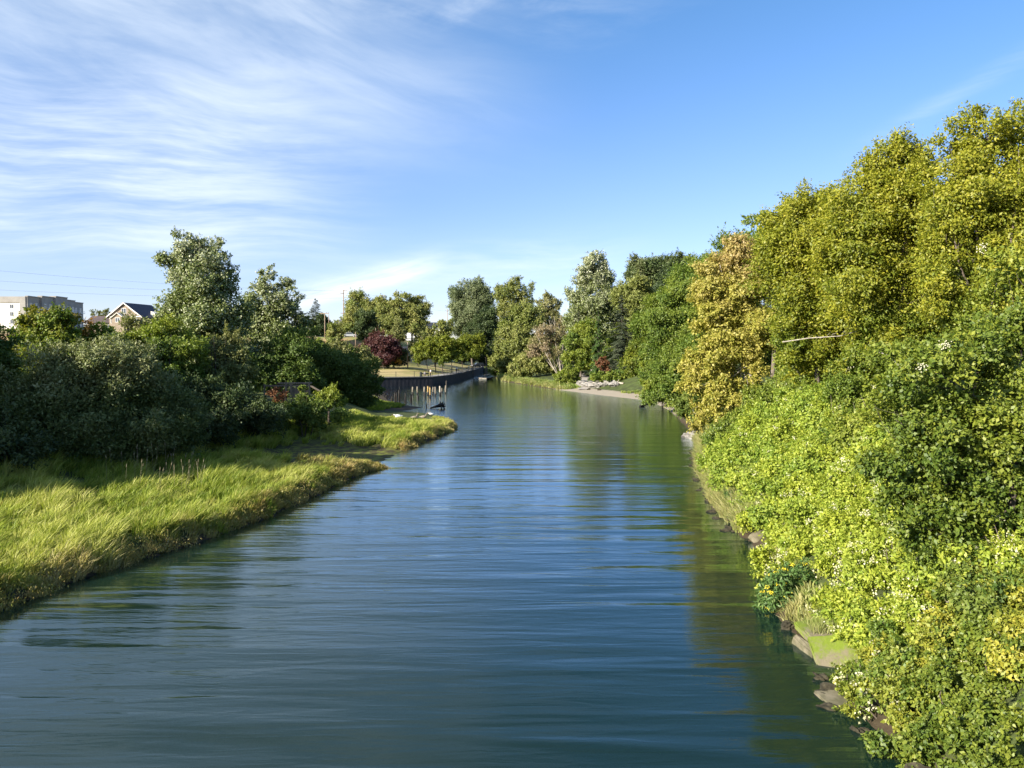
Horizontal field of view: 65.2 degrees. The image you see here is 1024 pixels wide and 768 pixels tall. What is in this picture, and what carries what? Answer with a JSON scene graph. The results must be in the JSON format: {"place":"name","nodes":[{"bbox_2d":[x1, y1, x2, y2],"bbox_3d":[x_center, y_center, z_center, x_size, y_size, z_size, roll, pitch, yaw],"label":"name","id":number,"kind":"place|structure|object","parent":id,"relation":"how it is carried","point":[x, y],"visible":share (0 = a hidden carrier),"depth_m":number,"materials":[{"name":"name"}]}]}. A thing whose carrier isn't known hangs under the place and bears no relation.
{"place":"outdoors","nodes":[
{"label":"outdoors","id":0,"kind":"place"},
{"bbox_2d":[0,372,903,767],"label":"water","id":1,"kind":"structure","parent":0,"point":[508,574],"depth_m":21.45,"materials":[{"name":"liquid"}]},
{"bbox_2d":[0,329,1023,767],"bbox_3d":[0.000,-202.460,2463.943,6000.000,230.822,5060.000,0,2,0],"label":"ground","id":2,"kind":"structure","parent":0,"point":[376,453],"depth_m":60.20,"materials":[{"name":"soil"}]},
{"bbox_2d":[0,320,25,388],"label":"dark tree","id":3,"kind":"object","parent":2,"relation":"on","point":[6,359],"visible":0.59,"depth_m":55.14,"materials":[{"name":"green plant"}]},
{"bbox_2d":[0,394,62,471],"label":"dark shrub","id":4,"kind":"object","parent":2,"relation":"on","point":[34,449],"visible":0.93,"depth_m":41.19,"materials":[{"name":"green plant"}]},
{"bbox_2d":[0,296,84,328],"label":"apartment building","id":5,"kind":"structure","parent":2,"relation":"on","point":[10,306],"depth_m":309.35,"materials":[{"name":"white paint"}]},
{"bbox_2d":[2,301,91,376],"bbox_3d":[-35.858,-2.082,61.906,6.530,8.525,4.923,0,2,0],"label":"turning maple","id":6,"kind":"object","parent":2,"relation":"on","point":[34,324],"visible":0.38,"depth_m":61.11,"materials":[{"name":"green plant"}]},
{"bbox_2d":[0,335,140,461],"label":"willow shrub","id":7,"kind":"object","parent":2,"relation":"on","point":[52,394],"visible":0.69,"depth_m":44.94,"materials":[{"name":"green plant"}]},
{"bbox_2d":[86,316,108,330],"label":"house","id":8,"kind":"structure","parent":2,"relation":"on","point":[98,318],"depth_m":285.57,"materials":[{"name":"brown"}]},
{"bbox_2d":[81,316,135,367],"bbox_3d":[-32.488,-1.621,64.001,5.175,7.657,3.929,0,2,-8],"label":"turning maple","id":9,"kind":"object","parent":2,"relation":"on","point":[88,331],"visible":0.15,"depth_m":63.12,"materials":[{"name":"green plant"}]},
{"bbox_2d":[50,329,199,469],"bbox_3d":[-22.905,1.234,47.155,8.560,8.967,6.213,0,2,-10],"label":"willow shrub","id":10,"kind":"object","parent":2,"relation":"on","point":[132,373],"visible":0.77,"depth_m":45.97,"materials":[{"name":"green plant"}]},
{"bbox_2d":[106,302,156,334],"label":"gabled house","id":11,"kind":"structure","parent":2,"relation":"on","point":[114,316],"depth_m":249.36,"materials":[{"name":"brown"}]},
{"bbox_2d":[118,309,157,335],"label":"olive shrub","id":12,"kind":"object","parent":2,"relation":"on","point":[130,319],"visible":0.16,"depth_m":73.21,"materials":[{"name":"green plant"}]},
{"bbox_2d":[116,311,212,384],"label":"green shrub","id":13,"kind":"object","parent":2,"relation":"on","point":[179,350],"visible":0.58,"depth_m":66.40,"materials":[{"name":"green plant"}]},
{"bbox_2d":[122,368,218,459],"bbox_3d":[-21.506,1.926,49.088,6.063,7.434,5.468,-2,3,-34],"label":"willow shrub","id":14,"kind":"object","parent":2,"relation":"on","point":[174,399],"visible":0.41,"depth_m":48.37,"materials":[{"name":"green plant"}]},
{"bbox_2d":[142,227,264,384],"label":"poplar","id":15,"kind":"object","parent":2,"relation":"on","point":[202,304],"visible":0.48,"depth_m":84.19,"materials":[{"name":"green plant"}]},
{"bbox_2d":[177,367,255,448],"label":"dark shrub","id":16,"kind":"object","parent":2,"relation":"on","point":[224,403],"visible":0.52,"depth_m":54.56,"materials":[{"name":"green plant"}]},
{"bbox_2d":[185,319,259,389],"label":"olive shrub","id":17,"kind":"object","parent":2,"relation":"on","point":[231,364],"visible":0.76,"depth_m":69.24,"materials":[{"name":"green plant"}]},
{"bbox_2d":[0,393,455,610],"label":"marsh grass","id":18,"kind":"structure","parent":2,"relation":"on","point":[45,514],"depth_m":37.56,"materials":[{"name":"plant"}]},
{"bbox_2d":[106,443,204,486],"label":"grass seed heads","id":19,"kind":"object","parent":18,"relation":"attached to","point":[166,466],"depth_m":41.09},
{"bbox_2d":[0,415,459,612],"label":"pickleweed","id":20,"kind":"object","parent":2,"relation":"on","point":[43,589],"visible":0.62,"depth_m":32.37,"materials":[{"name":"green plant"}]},
{"bbox_2d":[219,377,289,437],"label":"dark shrub","id":21,"kind":"object","parent":2,"relation":"on","point":[263,414],"visible":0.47,"depth_m":60.20,"materials":[{"name":"green plant"}]},
{"bbox_2d":[238,263,312,356],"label":"poplar","id":22,"kind":"object","parent":2,"relation":"on","point":[273,314],"visible":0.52,"depth_m":97.51,"materials":[{"name":"green plant"}]},
{"bbox_2d":[264,386,288,404],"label":"rusty shrub","id":23,"kind":"object","parent":2,"relation":"on","point":[282,396],"visible":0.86,"depth_m":69.80,"materials":[{"name":"red plant"}]},
{"bbox_2d":[243,323,328,391],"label":"alder","id":24,"kind":"object","parent":2,"relation":"on","point":[283,361],"visible":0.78,"depth_m":86.47,"materials":[{"name":"green plant"}]},
{"bbox_2d":[263,382,311,402],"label":"wooden deck fence","id":25,"kind":"object","parent":2,"relation":"on","point":[295,390],"visible":0.42,"depth_m":74.04,"materials":[{"name":"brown wood"}]},
{"bbox_2d":[270,392,354,435],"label":"dark shrub","id":26,"kind":"object","parent":2,"relation":"on","point":[312,412],"visible":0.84,"depth_m":65.44,"materials":[{"name":"green plant"}]},
{"bbox_2d":[302,312,332,336],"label":"dark tree","id":27,"kind":"object","parent":2,"relation":"on","point":[319,321],"visible":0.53,"depth_m":256.33,"materials":[{"name":"green plant"}]},
{"bbox_2d":[311,381,348,423],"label":"bright shrub","id":28,"kind":"object","parent":2,"relation":"on","point":[326,395],"visible":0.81,"depth_m":69.32,"materials":[{"name":"green plant"}]},
{"bbox_2d":[324,320,345,345],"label":"green shrub","id":29,"kind":"object","parent":2,"relation":"on","point":[333,333],"visible":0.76,"depth_m":223.63,"materials":[{"name":"green plant"}]},
{"bbox_2d":[293,325,386,408],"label":"alder","id":30,"kind":"object","parent":2,"relation":"on","point":[352,374],"visible":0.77,"depth_m":94.54,"materials":[{"name":"green plant"}]},
{"bbox_2d":[327,337,357,354],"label":"sumac","id":31,"kind":"object","parent":2,"relation":"on","point":[343,347],"visible":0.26,"depth_m":117.39,"materials":[{"name":"green plant"}]},
{"bbox_2d":[338,286,379,336],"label":"park tree","id":32,"kind":"object","parent":2,"relation":"on","point":[356,301],"visible":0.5,"depth_m":251.66,"materials":[{"name":"green plant"}]},
{"bbox_2d":[351,307,383,339],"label":"dark park tree","id":33,"kind":"object","parent":2,"relation":"on","point":[363,320],"visible":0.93,"depth_m":228.25,"materials":[{"name":"green plant"}]},
{"bbox_2d":[355,343,383,372],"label":"sumac","id":34,"kind":"object","parent":2,"relation":"on","point":[368,354],"visible":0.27,"depth_m":117.66,"materials":[{"name":"green plant"}]},
{"bbox_2d":[356,327,403,368],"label":"purple plum","id":35,"kind":"object","parent":2,"relation":"on","point":[387,349],"visible":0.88,"depth_m":203.62,"materials":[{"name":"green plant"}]},
{"bbox_2d":[372,290,408,335],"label":"park tree","id":36,"kind":"object","parent":2,"relation":"on","point":[386,310],"visible":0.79,"depth_m":247.22,"materials":[{"name":"green plant"}]},
{"bbox_2d":[385,315,407,344],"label":"sapling","id":37,"kind":"object","parent":2,"relation":"on","point":[398,330],"visible":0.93,"depth_m":220.69,"materials":[{"name":"green plant"}]},
{"bbox_2d":[382,348,410,367],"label":"dark hedge","id":38,"kind":"object","parent":2,"relation":"on","point":[405,352],"visible":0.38,"depth_m":208.53,"materials":[{"name":"green plant"}]},
{"bbox_2d":[398,291,433,355],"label":"park tree","id":39,"kind":"object","parent":2,"relation":"on","point":[417,312],"visible":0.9,"depth_m":247.59,"materials":[{"name":"green plant"}]},
{"bbox_2d":[408,329,427,366],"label":"tree","id":40,"kind":"object","parent":2,"relation":"on","point":[421,334],"visible":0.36,"depth_m":223.13,"materials":[{"name":"green plant"}]},
{"bbox_2d":[409,337,438,370],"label":"locust tree","id":41,"kind":"object","parent":2,"relation":"on","point":[422,350],"visible":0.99,"depth_m":204.30,"materials":[{"name":"green plant"}]},
{"bbox_2d":[378,367,483,386],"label":"seawall","id":42,"kind":"object","parent":2,"relation":"on","point":[422,381],"visible":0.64,"depth_m":181.70,"materials":[{"name":"wood"}]},
{"bbox_2d":[371,364,480,376],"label":"railing","id":43,"kind":"object","parent":42,"relation":"on","point":[472,367],"visible":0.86,"depth_m":201.94,"materials":[{"name":"metal"}]},
{"bbox_2d":[425,317,455,366],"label":"tree","id":44,"kind":"object","parent":2,"relation":"on","point":[441,329],"visible":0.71,"depth_m":238.80,"materials":[{"name":"green plant"}]},
{"bbox_2d":[416,369,466,376],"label":"promenade","id":45,"kind":"structure","parent":2,"relation":"on","point":[443,374],"depth_m":200.16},
{"bbox_2d":[429,332,456,370],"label":"locust tree","id":46,"kind":"object","parent":45,"relation":"on","point":[445,350],"visible":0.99,"depth_m":204.70,"materials":[{"name":"green plant"}]},
{"bbox_2d":[445,337,466,369],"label":"locust tree","id":47,"kind":"object","parent":45,"relation":"on","point":[459,344],"visible":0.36,"depth_m":215.39,"materials":[{"name":"green plant"}]},
{"bbox_2d":[453,331,472,371],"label":"locust tree","id":48,"kind":"object","parent":2,"relation":"on","point":[464,350],"visible":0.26,"depth_m":222.95,"materials":[{"name":"green plant"}]},
{"bbox_2d":[445,275,496,364],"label":"cottonwood","id":49,"kind":"object","parent":2,"relation":"on","point":[464,306],"visible":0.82,"depth_m":291.20,"materials":[{"name":"green plant"}]},
{"bbox_2d":[458,331,488,377],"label":"locust tree","id":50,"kind":"object","parent":2,"relation":"on","point":[478,345],"visible":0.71,"depth_m":236.31,"materials":[{"name":"green plant"}]},
{"bbox_2d":[455,349,492,364],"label":"dark hedge","id":51,"kind":"object","parent":2,"relation":"on","point":[482,359],"visible":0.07,"depth_m":318.81,"materials":[{"name":"green plant"}]},
{"bbox_2d":[462,303,499,373],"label":"dark conifer tree","id":52,"kind":"object","parent":2,"relation":"on","point":[485,322],"visible":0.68,"depth_m":273.02,"materials":[{"name":"green plant"}]},
{"bbox_2d":[491,275,536,339],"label":"light cottonwood","id":53,"kind":"object","parent":2,"relation":"on","point":[510,294],"visible":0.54,"depth_m":283.37,"materials":[{"name":"green plant"}]},
{"bbox_2d":[486,301,547,373],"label":"maple","id":54,"kind":"object","parent":2,"relation":"on","point":[514,340],"visible":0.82,"depth_m":233.29,"materials":[{"name":"green plant"}]},
{"bbox_2d":[504,349,558,376],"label":"shore shrub","id":55,"kind":"object","parent":2,"relation":"on","point":[523,365],"visible":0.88,"depth_m":204.00,"materials":[{"name":"green plant"}]},
{"bbox_2d":[524,316,568,372],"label":"half bare tree","id":56,"kind":"object","parent":2,"relation":"on","point":[544,346],"visible":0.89,"depth_m":194.81,"materials":[{"name":"beige plant"}]},
{"bbox_2d":[534,289,564,332],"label":"cream tree","id":57,"kind":"object","parent":2,"relation":"on","point":[551,313],"visible":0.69,"depth_m":243.98,"materials":[{"name":"green plant"}]},
{"bbox_2d":[552,364,581,384],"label":"shore shrub","id":58,"kind":"object","parent":2,"relation":"on","point":[565,374],"visible":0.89,"depth_m":167.12,"materials":[{"name":"green plant"}]},
{"bbox_2d":[559,316,603,376],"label":"tree","id":59,"kind":"object","parent":2,"relation":"on","point":[577,343],"visible":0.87,"depth_m":178.34,"materials":[{"name":"green plant"}]},
{"bbox_2d":[561,249,618,351],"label":"silver poplar","id":60,"kind":"object","parent":2,"relation":"on","point":[593,273],"visible":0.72,"depth_m":189.20,"materials":[{"name":"green plant"}]},
{"bbox_2d":[587,310,605,381],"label":"cedar","id":61,"kind":"object","parent":2,"relation":"on","point":[596,347],"visible":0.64,"depth_m":167.55,"materials":[{"name":"green plant"}]},
{"bbox_2d":[594,356,610,372],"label":"rusty shrub","id":62,"kind":"object","parent":2,"relation":"on","point":[600,362],"visible":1,"depth_m":157.64,"materials":[{"name":"red plant"}]},
{"bbox_2d":[590,367,634,382],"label":"shore shrub","id":63,"kind":"object","parent":2,"relation":"on","point":[615,375],"visible":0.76,"depth_m":156.98,"materials":[{"name":"green plant"}]},
{"bbox_2d":[604,318,626,367],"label":"woodland tree","id":64,"kind":"object","parent":2,"relation":"on","point":[610,340],"visible":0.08,"depth_m":184.47,"materials":[{"name":"green plant"}]},
{"bbox_2d":[605,295,633,370],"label":"spruce","id":65,"kind":"object","parent":2,"relation":"on","point":[620,348],"visible":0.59,"depth_m":165.03,"materials":[{"name":"green plant"}]},
{"bbox_2d":[613,332,645,376],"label":"yellow green tree","id":66,"kind":"object","parent":2,"relation":"on","point":[631,355],"visible":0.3,"depth_m":135.25,"materials":[{"name":"green plant"}]},
{"bbox_2d":[608,270,654,341],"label":"round tree","id":67,"kind":"object","parent":2,"relation":"on","point":[632,297],"visible":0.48,"depth_m":169.16,"materials":[{"name":"green plant"}]},
{"bbox_2d":[621,251,670,289],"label":"round tree","id":68,"kind":"object","parent":2,"relation":"on","point":[650,268],"visible":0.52,"depth_m":172.94,"materials":[{"name":"green plant"}]},
{"bbox_2d":[634,358,672,406],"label":"bank shrub","id":69,"kind":"object","parent":2,"relation":"on","point":[644,372],"visible":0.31,"depth_m":109.34,"materials":[{"name":"green plant"}]},
{"bbox_2d":[496,374,831,633],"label":"bank grass","id":70,"kind":"structure","parent":2,"relation":"on","point":[724,507],"depth_m":36.26,"materials":[{"name":"plant"}]},
{"bbox_2d":[627,249,714,368],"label":"green willow","id":71,"kind":"object","parent":2,"relation":"on","point":[663,317],"visible":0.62,"depth_m":115.60,"materials":[{"name":"green plant"}]},
{"bbox_2d":[652,248,690,293],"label":"dark tree","id":72,"kind":"object","parent":2,"relation":"on","point":[678,256],"visible":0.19,"depth_m":158.62,"materials":[{"name":"green plant"}]},
{"bbox_2d":[635,329,723,411],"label":"green willow","id":73,"kind":"object","parent":2,"relation":"on","point":[667,379],"visible":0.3,"depth_m":99.07,"materials":[{"name":"green plant"}]},
{"bbox_2d":[671,391,705,420],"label":"bank shrub","id":74,"kind":"object","parent":2,"relation":"on","point":[682,403],"visible":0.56,"depth_m":79.82,"materials":[{"name":"green plant"}]},
{"bbox_2d":[683,222,760,348],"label":"skyline tree","id":75,"kind":"object","parent":2,"relation":"on","point":[690,312],"visible":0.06,"depth_m":89.44,"materials":[{"name":"green plant"}]},
{"bbox_2d":[672,231,782,433],"bbox_3d":[15.825,-3.424,56.696,8.172,14.703,6.280,-1,2,-22],"label":"golden maple","id":76,"kind":"object","parent":2,"relation":"on","point":[731,311],"visible":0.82,"depth_m":56.07,"materials":[{"name":"yellow plant"}]},
{"bbox_2d":[748,530,762,542],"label":"concrete slab","id":77,"kind":"structure","parent":2,"relation":"on","point":[754,537],"depth_m":31.55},
{"bbox_2d":[733,199,783,376],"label":"skyline tree","id":78,"kind":"object","parent":2,"relation":"on","point":[746,221],"visible":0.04,"depth_m":83.80,"materials":[{"name":"green plant"}]},
{"bbox_2d":[699,366,820,447],"bbox_3d":[15.869,1.837,51.197,7.692,6.662,12.886,1,2,14],"label":"green vine","id":79,"kind":"object","parent":2,"relation":"on","point":[758,392],"visible":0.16,"depth_m":51.38,"materials":[{"name":"green plant"}]},
{"bbox_2d":[746,306,782,376],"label":"woodland tree","id":80,"kind":"object","parent":2,"relation":"on","point":[768,358],"visible":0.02,"depth_m":97.47,"materials":[{"name":"green plant"}]},
{"bbox_2d":[694,378,840,494],"bbox_3d":[13.746,2.734,41.362,7.806,6.388,13.236,0,2,8],"label":"flowering vine","id":81,"kind":"object","parent":2,"relation":"on","point":[787,415],"visible":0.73,"depth_m":39.57,"materials":[{"name":"green plant"}]},
{"bbox_2d":[752,556,817,611],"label":"tansy plant","id":82,"kind":"object","parent":2,"relation":"on","point":[779,583],"visible":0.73,"depth_m":23.02,"materials":[{"name":"green plant"}]},
{"bbox_2d":[781,620,794,629],"bbox_3d":[7.531,6.641,21.783,0.405,0.374,0.420,1,2,22],"label":"stone","id":83,"kind":"object","parent":2,"relation":"on","point":[786,625],"visible":0.73,"depth_m":21.67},
{"bbox_2d":[792,634,812,657],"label":"concrete slab","id":84,"kind":"structure","parent":2,"relation":"on","point":[800,643],"depth_m":20.20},
{"bbox_2d":[772,332,832,384],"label":"green shrub","id":85,"kind":"object","parent":2,"relation":"on","point":[794,372],"visible":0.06,"depth_m":50.98,"materials":[{"name":"green plant"}]},
{"bbox_2d":[737,177,877,389],"bbox_3d":[18.221,-5.304,46.637,7.841,13.392,7.980,2,3,44],"label":"yellow maple","id":86,"kind":"object","parent":2,"relation":"on","point":[796,300],"visible":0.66,"depth_m":45.95,"materials":[{"name":"green plant"}]},
{"bbox_2d":[728,405,900,537],"bbox_3d":[12.762,3.401,32.159,7.594,5.796,10.325,0,2,0],"label":"flowering vine","id":87,"kind":"object","parent":2,"relation":"on","point":[798,465],"visible":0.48,"depth_m":32.08,"materials":[{"name":"green plant"}]},
{"bbox_2d":[794,618,835,641],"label":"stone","id":88,"kind":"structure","parent":2,"relation":"on","point":[803,629],"depth_m":20.48,"materials":[{"name":"stone"}]},
{"bbox_2d":[803,612,843,634],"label":"grass tuft","id":89,"kind":"object","parent":88,"relation":"on","point":[819,624],"visible":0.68,"depth_m":20.40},
{"bbox_2d":[814,682,835,690],"bbox_3d":[7.010,6.838,17.748,0.646,0.403,0.372,0,2,-8],"label":"stone","id":90,"kind":"object","parent":2,"relation":"on","point":[825,686],"visible":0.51,"depth_m":17.72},
{"bbox_2d":[814,690,853,709],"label":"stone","id":91,"kind":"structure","parent":2,"relation":"on","point":[834,697],"depth_m":17.34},
{"bbox_2d":[807,634,863,667],"bbox_3d":[7.897,6.644,19.374,1.144,0.314,1.258,-6,36,4],"label":"rock","id":92,"kind":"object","parent":2,"relation":"on","point":[825,651],"depth_m":19.45,"materials":[{"name":"stone"}]},
{"bbox_2d":[747,438,927,588],"bbox_3d":[11.335,3.964,25.816,7.485,5.425,8.772,0,2,0],"label":"flowering vine","id":93,"kind":"object","parent":2,"relation":"on","point":[809,524],"visible":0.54,"depth_m":26.21,"materials":[{"name":"green plant"}]},
{"bbox_2d":[821,330,887,391],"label":"green shrub","id":94,"kind":"object","parent":2,"relation":"on","point":[852,363],"visible":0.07,"depth_m":45.98,"materials":[{"name":"green plant"}]},
{"bbox_2d":[787,121,965,363],"bbox_3d":[18.963,-5.814,40.785,9.022,14.669,6.399,0,2,0],"label":"yellow maple","id":95,"kind":"object","parent":2,"relation":"on","point":[867,249],"visible":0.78,"depth_m":39.90,"materials":[{"name":"green plant"}]},
{"bbox_2d":[828,629,935,725],"bbox_3d":[7.985,6.147,16.971,2.679,1.782,3.298,0,2,0],"label":"bramble","id":96,"kind":"object","parent":2,"relation":"on","point":[848,686],"visible":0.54,"depth_m":16.41,"materials":[{"name":"green plant"}]},
{"bbox_2d":[804,500,971,659],"bbox_3d":[9.746,4.853,20.491,4.292,4.113,5.996,0,2,0],"label":"flowering vine","id":97,"kind":"object","parent":2,"relation":"on","point":[853,606],"visible":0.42,"depth_m":20.34,"materials":[{"name":"green plant"}]},
{"bbox_2d":[812,361,1023,455],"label":"thicket","id":98,"kind":"object","parent":2,"relation":"on","point":[849,392],"visible":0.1,"depth_m":33.38,"materials":[{"name":"green plant"}]},
{"bbox_2d":[815,504,1023,656],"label":"flowering vine","id":99,"kind":"object","parent":2,"relation":"on","point":[883,574],"visible":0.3,"depth_m":17.88,"materials":[{"name":"green plant"}]},
{"bbox_2d":[831,541,1023,732],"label":"bramble","id":100,"kind":"object","parent":2,"relation":"on","point":[938,622],"visible":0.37,"depth_m":15.99,"materials":[{"name":"green plant"}]},
{"bbox_2d":[850,245,1023,568],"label":"tree","id":101,"kind":"object","parent":2,"relation":"on","point":[987,349],"visible":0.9,"depth_m":17.98,"materials":[{"name":"green plant"}]},
{"bbox_2d":[857,602,1023,767],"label":"bramble","id":102,"kind":"object","parent":2,"relation":"on","point":[961,713],"visible":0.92,"depth_m":14.49,"materials":[{"name":"green plant"}]},
{"bbox_2d":[859,313,1023,403],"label":"thicket","id":103,"kind":"object","parent":2,"relation":"on","point":[877,366],"visible":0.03,"depth_m":33.14,"materials":[{"name":"green plant"}]},
{"bbox_2d":[889,419,1023,549],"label":"bramble","id":104,"kind":"object","parent":2,"relation":"on","point":[931,477],"visible":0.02,"depth_m":18.85,"materials":[{"name":"green plant"}]},
{"bbox_2d":[897,96,1023,342],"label":"yellow maple","id":105,"kind":"object","parent":2,"relation":"on","point":[978,197],"visible":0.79,"depth_m":35.04,"materials":[{"name":"green plant"}]},
{"bbox_2d":[930,553,1023,618],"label":"bush","id":106,"kind":"object","parent":2,"relation":"on","point":[952,596],"visible":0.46,"depth_m":16.31,"materials":[{"name":"green plant"}]},
{"bbox_2d":[0,0,1023,340],"label":"sky","id":107,"kind":"structure","parent":0,"point":[385,147],"materials":[{"name":"blue"}]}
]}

